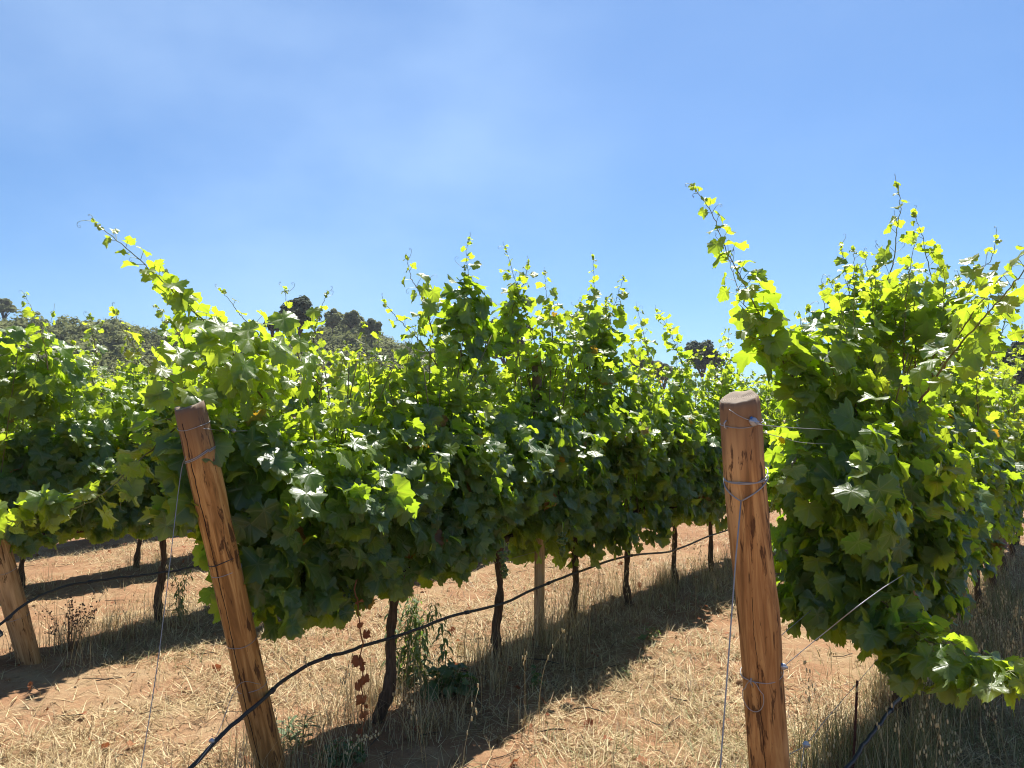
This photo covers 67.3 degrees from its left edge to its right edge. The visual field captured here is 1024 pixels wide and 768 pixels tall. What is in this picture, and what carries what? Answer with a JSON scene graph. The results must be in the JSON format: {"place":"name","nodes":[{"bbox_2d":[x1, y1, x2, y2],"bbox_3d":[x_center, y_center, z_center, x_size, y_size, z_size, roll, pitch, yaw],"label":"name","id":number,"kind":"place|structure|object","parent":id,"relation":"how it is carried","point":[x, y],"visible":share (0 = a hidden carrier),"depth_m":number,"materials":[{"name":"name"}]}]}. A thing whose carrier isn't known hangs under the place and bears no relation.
{"place":"outdoors","nodes":[
{"label":"outdoors","id":0,"kind":"place"},
{"bbox_2d":[1,344,503,431],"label":"hillside","id":1,"kind":"structure","parent":0,"point":[3,429],"depth_m":127.67,"materials":[{"name":"green plant"}]},
{"bbox_2d":[0,298,16,320],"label":"oak tree","id":2,"kind":"object","parent":1,"relation":"on","point":[6,306],"visible":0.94,"depth_m":175.72,"materials":[{"name":"green plant"}]},
{"bbox_2d":[0,309,500,399],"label":"woodland","id":3,"kind":"object","parent":1,"relation":"on","point":[111,339],"visible":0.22,"depth_m":137.92,"materials":[{"name":"green plant"}]},
{"bbox_2d":[323,308,343,335],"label":"oak tree","id":4,"kind":"object","parent":1,"relation":"on","point":[333,317],"visible":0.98,"depth_m":150.14,"materials":[{"name":"green plant"}]},
{"bbox_2d":[340,309,364,329],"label":"oak tree","id":5,"kind":"object","parent":1,"relation":"on","point":[351,319],"visible":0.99,"depth_m":155.03,"materials":[{"name":"green plant"}]},
{"bbox_2d":[358,318,382,346],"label":"oak tree","id":6,"kind":"object","parent":1,"relation":"on","point":[372,324],"visible":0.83,"depth_m":150.40,"materials":[{"name":"green plant"}]},
{"bbox_2d":[0,502,1023,767],"bbox_3d":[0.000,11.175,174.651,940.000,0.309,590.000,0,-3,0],"label":"ground","id":7,"kind":"structure","parent":0,"point":[24,676],"depth_m":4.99,"materials":[{"name":"plant"}]},
{"bbox_2d":[0,342,31,433],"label":"grapevine","id":8,"kind":"object","parent":7,"relation":"on","point":[5,428],"visible":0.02,"depth_m":9.71,"materials":[{"name":"green plant"}]},
{"bbox_2d":[0,539,41,664],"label":"end post","id":9,"kind":"object","parent":7,"relation":"on","point":[19,625],"visible":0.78,"depth_m":4.94,"materials":[{"name":"brown wood"}]},
{"bbox_2d":[0,316,109,586],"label":"grapevine","id":10,"kind":"object","parent":7,"relation":"on","point":[14,422],"visible":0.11,"depth_m":7.47,"materials":[{"name":"green plant"}]},
{"bbox_2d":[35,587,97,652],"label":"dry weed","id":11,"kind":"object","parent":7,"relation":"on","point":[68,631],"visible":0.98,"depth_m":5.33,"materials":[{"name":"brown plant"}]},
{"bbox_2d":[45,340,145,413],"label":"grapevine","id":12,"kind":"object","parent":7,"relation":"on","point":[103,391],"visible":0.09,"depth_m":10.78,"materials":[{"name":"green plant"}]},
{"bbox_2d":[0,563,198,636],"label":"drip hose","id":13,"kind":"object","parent":7,"relation":"on","point":[8,617],"visible":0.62,"depth_m":5.40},
{"bbox_2d":[0,290,243,624],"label":"grapevine","id":14,"kind":"object","parent":7,"relation":"on","point":[76,449],"visible":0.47,"depth_m":5.29,"materials":[{"name":"green plant"}]},
{"bbox_2d":[88,323,208,567],"bbox_3d":[-4.115,0.703,8.552,0.899,2.774,1.431,-2,-4,32],"label":"grapevine","id":15,"kind":"object","parent":7,"relation":"on","point":[136,379],"visible":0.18,"depth_m":8.48,"materials":[{"name":"green plant"}]},
{"bbox_2d":[137,364,165,383],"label":"grapevine","id":16,"kind":"object","parent":7,"relation":"on","point":[145,375],"visible":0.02,"depth_m":11.25,"materials":[{"name":"green plant"}]},
{"bbox_2d":[167,565,193,620],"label":"tall weed","id":17,"kind":"object","parent":7,"relation":"on","point":[180,600],"visible":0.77,"depth_m":6.23,"materials":[{"name":"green plant"}]},
{"bbox_2d":[174,400,285,767],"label":"end post","id":18,"kind":"object","parent":7,"relation":"on","point":[208,488],"visible":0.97,"depth_m":3.21,"materials":[{"name":"brown wood"}]},
{"bbox_2d":[141,457,185,767],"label":"guy wire","id":19,"kind":"object","parent":18,"relation":"attached to","point":[163,616],"visible":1,"depth_m":2.90,"materials":[{"name":"grey metal"}]},
{"bbox_2d":[197,681,257,762],"bbox_3d":[-1.111,1.321,3.075,0.033,0.197,0.459,-1,-3,10],"label":"trellis wire","id":20,"kind":"object","parent":18,"relation":"attached to","point":[211,740],"visible":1,"depth_m":2.96,"materials":[{"name":"metal"}]},
{"bbox_2d":[203,423,650,432],"bbox_3d":[2.069,0.459,8.374,0.107,0.054,12.471,-2,-4,32],"label":"trellis wire","id":21,"kind":"object","parent":18,"relation":"attached to","point":[233,430],"visible":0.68,"depth_m":3.29,"materials":[{"name":"metal"}]},
{"bbox_2d":[0,214,507,735],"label":"grapevine","id":22,"kind":"object","parent":7,"relation":"on","point":[338,530],"visible":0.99,"depth_m":3.55,"materials":[{"name":"green plant"}]},
{"bbox_2d":[265,541,574,640],"bbox_3d":[2.689,1.420,9.289,0.148,0.067,14.174,-2,-4,32],"label":"trellis wire","id":23,"kind":"object","parent":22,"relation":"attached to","point":[473,569],"visible":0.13,"depth_m":4.92,"materials":[{"name":"grey metal"}]},
{"bbox_2d":[263,320,278,337],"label":"pine tree","id":24,"kind":"object","parent":7,"relation":"on","point":[271,329],"visible":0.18,"depth_m":96.18,"materials":[{"name":"green plant"}]},
{"bbox_2d":[211,315,338,451],"bbox_3d":[-2.104,0.659,7.056,1.068,2.655,1.425,-2,-4,32],"label":"grapevine","id":25,"kind":"object","parent":7,"relation":"on","point":[293,404],"visible":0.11,"depth_m":7.10,"materials":[{"name":"green plant"}]},
{"bbox_2d":[276,715,320,754],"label":"tall weed","id":26,"kind":"object","parent":7,"relation":"on","point":[292,727],"visible":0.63,"depth_m":3.87,"materials":[{"name":"green plant"}]},
{"bbox_2d":[279,295,321,379],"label":"pine tree","id":27,"kind":"object","parent":7,"relation":"on","point":[301,306],"visible":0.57,"depth_m":94.09,"materials":[{"name":"green plant"}]},
{"bbox_2d":[312,737,366,767],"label":"weed","id":28,"kind":"object","parent":7,"relation":"on","point":[359,759],"visible":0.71,"depth_m":3.60,"materials":[{"name":"green plant"}]},
{"bbox_2d":[344,730,378,767],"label":"seed stalk","id":29,"kind":"object","parent":7,"relation":"on","point":[362,739],"visible":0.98,"depth_m":3.53,"materials":[{"name":"plant"}]},
{"bbox_2d":[322,328,409,421],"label":"grapevine","id":30,"kind":"object","parent":7,"relation":"on","point":[360,378],"visible":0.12,"depth_m":8.01,"materials":[{"name":"green plant"}]},
{"bbox_2d":[381,592,432,687],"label":"tall weed","id":31,"kind":"object","parent":7,"relation":"on","point":[415,621],"visible":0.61,"depth_m":4.83,"materials":[{"name":"green plant"}]},
{"bbox_2d":[406,603,456,698],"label":"tall weed","id":32,"kind":"object","parent":7,"relation":"on","point":[441,656],"visible":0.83,"depth_m":4.60,"materials":[{"name":"green plant"}]},
{"bbox_2d":[401,332,482,424],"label":"grapevine","id":33,"kind":"object","parent":7,"relation":"on","point":[445,369],"visible":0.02,"depth_m":9.11,"materials":[{"name":"green plant"}]},
{"bbox_2d":[420,661,479,701],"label":"weed","id":34,"kind":"object","parent":7,"relation":"on","point":[446,672],"visible":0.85,"depth_m":4.44,"materials":[{"name":"green plant"}]},
{"bbox_2d":[188,511,770,767],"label":"drip hose","id":35,"kind":"object","parent":7,"relation":"on","point":[272,690],"visible":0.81,"depth_m":3.93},
{"bbox_2d":[381,236,595,660],"bbox_3d":[-0.234,0.445,4.874,0.934,2.792,1.809,-2,-4,33],"label":"grapevine","id":36,"kind":"object","parent":7,"relation":"on","point":[531,451],"visible":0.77,"depth_m":4.76,"materials":[{"name":"green plant"}]},
{"bbox_2d":[461,340,540,425],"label":"grapevine","id":37,"kind":"object","parent":7,"relation":"on","point":[476,392],"visible":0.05,"depth_m":10.09,"materials":[{"name":"green plant"}]},
{"bbox_2d":[485,315,532,404],"bbox_3d":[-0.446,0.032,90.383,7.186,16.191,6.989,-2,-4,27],"label":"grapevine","id":38,"kind":"object","parent":7,"relation":"on","point":[508,355],"visible":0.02,"depth_m":89.85,"materials":[{"name":"green plant"}]},
{"bbox_2d":[0,533,1022,767],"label":"fallen leaves","id":39,"kind":"object","parent":7,"relation":"on","point":[217,666],"visible":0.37,"depth_m":4.46,"materials":[{"name":"brown plant"}]},
{"bbox_2d":[4,543,1018,767],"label":"soil clods","id":40,"kind":"object","parent":7,"relation":"on","point":[739,681],"visible":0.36,"depth_m":4.87,"materials":[{"name":"brown soil"}]},
{"bbox_2d":[529,664,542,688],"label":"weed","id":41,"kind":"object","parent":7,"relation":"on","point":[533,678],"visible":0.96,"depth_m":4.59,"materials":[{"name":"green plant"}]},
{"bbox_2d":[532,363,544,643],"bbox_3d":[0.188,0.857,5.503,0.091,2.051,0.074,0,-3,0],"label":"line post","id":42,"kind":"object","parent":7,"relation":"on","point":[539,574],"visible":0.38,"depth_m":5.45,"materials":[{"name":"brown wood"}]},
{"bbox_2d":[490,241,659,627],"bbox_3d":[0.328,0.493,5.755,1.018,2.803,1.791,-2,-4,33],"label":"grapevine","id":43,"kind":"object","parent":7,"relation":"on","point":[595,462],"visible":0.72,"depth_m":5.74,"materials":[{"name":"green plant"}]},
{"bbox_2d":[568,252,686,606],"bbox_3d":[0.885,0.447,6.582,0.914,3.028,1.746,-2,-4,33],"label":"grapevine","id":44,"kind":"object","parent":7,"relation":"on","point":[655,482],"visible":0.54,"depth_m":6.57,"materials":[{"name":"green plant"}]},
{"bbox_2d":[629,354,659,376],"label":"oak tree","id":45,"kind":"object","parent":7,"relation":"on","point":[642,361],"visible":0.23,"depth_m":99.15,"materials":[{"name":"green plant"}]},
{"bbox_2d":[637,623,660,639],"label":"weed","id":46,"kind":"object","parent":7,"relation":"on","point":[650,636],"visible":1,"depth_m":5.61,"materials":[{"name":"green plant"}]},
{"bbox_2d":[651,360,672,399],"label":"oak tree","id":47,"kind":"object","parent":7,"relation":"on","point":[663,365],"visible":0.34,"depth_m":103.92,"materials":[{"name":"green plant"}]},
{"bbox_2d":[621,305,724,586],"bbox_3d":[1.530,0.657,7.555,0.948,2.787,1.596,-2,-4,33],"label":"grapevine","id":48,"kind":"object","parent":7,"relation":"on","point":[691,499],"visible":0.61,"depth_m":7.52,"materials":[{"name":"green plant"}]},
{"bbox_2d":[684,339,717,406],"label":"pine tree","id":49,"kind":"object","parent":7,"relation":"on","point":[695,345],"visible":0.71,"depth_m":109.27,"materials":[{"name":"green plant"}]},
{"bbox_2d":[663,327,741,572],"bbox_3d":[2.212,0.738,8.498,0.932,2.803,1.433,-2,-4,33],"label":"grapevine","id":50,"kind":"object","parent":7,"relation":"on","point":[719,388],"visible":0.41,"depth_m":8.31,"materials":[{"name":"green plant"}]},
{"bbox_2d":[709,353,725,400],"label":"pine tree","id":51,"kind":"object","parent":7,"relation":"on","point":[718,360],"visible":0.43,"depth_m":110.45,"materials":[{"name":"green plant"}]},
{"bbox_2d":[705,364,778,525],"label":"grapevine","id":52,"kind":"object","parent":7,"relation":"on","point":[774,404],"visible":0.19,"depth_m":9.45,"materials":[{"name":"green plant"}]},
{"bbox_2d":[719,390,789,767],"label":"end post","id":53,"kind":"object","parent":7,"relation":"on","point":[756,593],"visible":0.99,"depth_m":2.42,"materials":[{"name":"brown wood"}]},
{"bbox_2d":[720,477,768,767],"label":"guy wire","id":54,"kind":"object","parent":53,"relation":"attached to","point":[763,485],"visible":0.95,"depth_m":2.29,"materials":[{"name":"grey metal"}]},
{"bbox_2d":[729,409,830,429],"bbox_3d":[3.182,0.300,5.699,0.090,0.080,8.415,-2,-4,36],"label":"trellis wire","id":55,"kind":"object","parent":53,"relation":"attached to","point":[753,421],"visible":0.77,"depth_m":2.34,"materials":[{"name":"metal"}]},
{"bbox_2d":[765,433,822,443],"bbox_3d":[2.275,0.311,4.571,0.073,0.083,5.307,-2,-4,35],"label":"trellis wire","id":56,"kind":"object","parent":53,"relation":"attached to","point":[795,441],"visible":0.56,"depth_m":2.91,"materials":[{"name":"grey metal"}]},
{"bbox_2d":[789,659,877,754],"bbox_3d":[2.991,1.497,5.438,0.123,0.146,6.958,-2,-4,36],"label":"trellis wire","id":57,"kind":"object","parent":53,"relation":"attached to","point":[806,744],"visible":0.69,"depth_m":2.83,"materials":[{"name":"metal"}]},
{"bbox_2d":[780,574,903,673],"bbox_3d":[2.946,0.944,5.288,0.278,0.293,7.294,-2,-4,34],"label":"trellis wire","id":58,"kind":"object","parent":53,"relation":"attached to","point":[784,666],"visible":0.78,"depth_m":2.45,"materials":[{"name":"metal"}]},
{"bbox_2d":[740,370,797,518],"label":"grapevine","id":59,"kind":"object","parent":7,"relation":"on","point":[779,417],"visible":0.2,"depth_m":10.21,"materials":[{"name":"green plant"}]},
{"bbox_2d":[764,396,799,430],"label":"grapevine","id":60,"kind":"object","parent":7,"relation":"on","point":[789,415],"depth_m":11.22,"materials":[{"name":"green plant"}]},
{"bbox_2d":[685,176,1023,729],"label":"grapevine","id":61,"kind":"object","parent":7,"relation":"on","point":[891,490],"visible":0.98,"depth_m":3.43,"materials":[{"name":"green plant"}]},
{"bbox_2d":[851,680,858,767],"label":"steel rod","id":62,"kind":"object","parent":7,"relation":"on","point":[855,722],"visible":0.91,"depth_m":3.26,"materials":[{"name":"metal"}]},
{"bbox_2d":[874,342,1014,581],"bbox_3d":[2.850,0.721,5.240,0.950,2.525,1.416,-2,-4,37],"label":"grapevine","id":63,"kind":"object","parent":7,"relation":"on","point":[968,398],"visible":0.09,"depth_m":5.06,"materials":[{"name":"green plant"}]},
{"bbox_2d":[949,367,1023,624],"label":"grapevine","id":64,"kind":"object","parent":7,"relation":"on","point":[1015,478],"visible":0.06,"depth_m":6.10,"materials":[{"name":"green plant"}]},
{"bbox_2d":[974,346,1023,607],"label":"grapevine","id":65,"kind":"object","parent":7,"relation":"on","point":[1004,420],"visible":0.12,"depth_m":7.01,"materials":[{"name":"green plant"}]},
{"bbox_2d":[978,324,1023,588],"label":"grapevine","id":66,"kind":"object","parent":7,"relation":"on","point":[1019,417],"visible":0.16,"depth_m":7.83,"materials":[{"name":"green plant"}]},
{"bbox_2d":[989,356,1023,572],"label":"grapevine","id":67,"kind":"object","parent":7,"relation":"on","point":[1003,557],"visible":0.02,"depth_m":8.97,"materials":[{"name":"green plant"}]},
{"bbox_2d":[990,335,1023,398],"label":"oak tree","id":68,"kind":"object","parent":7,"relation":"on","point":[1019,378],"visible":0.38,"depth_m":69.46,"materials":[{"name":"green plant"}]},
{"bbox_2d":[1008,384,1021,555],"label":"grapevine","id":69,"kind":"object","parent":7,"relation":"on","point":[1011,547],"visible":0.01,"depth_m":9.93,"materials":[{"name":"green plant"}]},
{"bbox_2d":[0,0,1023,411],"label":"sky","id":70,"kind":"structure","parent":0,"point":[251,148],"materials":[{"name":"blue"}]},
{"bbox_2d":[844,697,902,767],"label":"drip hose","id":71,"kind":"object","parent":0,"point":[870,735],"visible":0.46,"depth_m":3.27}
]}

